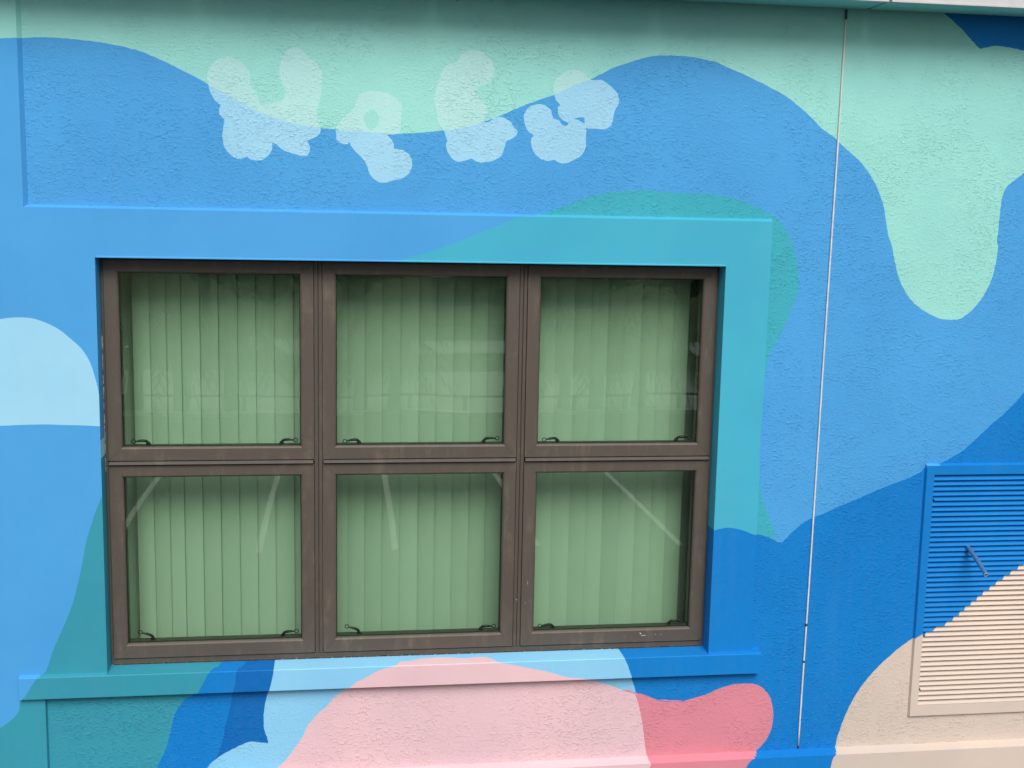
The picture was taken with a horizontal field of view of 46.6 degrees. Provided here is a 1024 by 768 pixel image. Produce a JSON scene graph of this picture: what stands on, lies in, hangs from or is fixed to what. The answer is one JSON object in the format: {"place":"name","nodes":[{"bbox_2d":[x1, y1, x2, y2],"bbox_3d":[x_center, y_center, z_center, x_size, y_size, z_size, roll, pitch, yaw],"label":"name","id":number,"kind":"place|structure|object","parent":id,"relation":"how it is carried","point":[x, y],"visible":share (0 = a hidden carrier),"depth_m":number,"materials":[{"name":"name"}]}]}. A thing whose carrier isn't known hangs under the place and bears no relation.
{"place":"outdoors","nodes":[
{"label":"outdoors","id":0,"kind":"place"},
{"label":"car park","id":1,"kind":"structure","parent":0,"visible":0},
{"bbox_2d":[0,0,1023,767],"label":"building","id":2,"kind":"structure","parent":1,"relation":"on","point":[642,132],"depth_m":5.47,"materials":[{"name":"blue paint"}]},
{"bbox_2d":[100,258,718,664],"bbox_3d":[-0.438,0.364,5.577,2.821,1.876,0.099,0,8,-8],"label":"window","id":3,"kind":"structure","parent":2,"relation":"attached to","point":[518,456],"depth_m":5.55,"materials":[{"name":"brown metal"}]},
{"bbox_2d":[121,273,698,646],"bbox_3d":[-0.474,0.311,5.830,3.222,2.150,0.130,0,8,-8],"label":"vertical blind","id":4,"kind":"object","parent":2,"relation":"hanging from","point":[419,359],"visible":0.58,"depth_m":5.77,"materials":[{"name":"green fabric"}]},
{"bbox_2d":[797,9,847,747],"bbox_3d":[1.484,0.052,5.698,0.037,3.578,0.010,0,8,-8],"label":"wall rod","id":5,"kind":"object","parent":2,"relation":"attached to","point":[846,11],"depth_m":5.68,"materials":[{"name":"metal"}]},
{"bbox_2d":[907,462,1023,715],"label":"louvre vent","id":6,"kind":"object","parent":2,"relation":"attached to","point":[967,655],"visible":1,"depth_m":5.96,"materials":[{"name":"blue metal"}]},
{"bbox_2d":[964,545,988,576],"bbox_3d":[2.280,0.857,5.863,0.024,0.123,0.249,0,8,-9],"label":"drain hose","id":7,"kind":"object","parent":6,"relation":"attached to","point":[977,560],"visible":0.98,"depth_m":5.82,"materials":[{"name":"blue plastic"}]}
]}

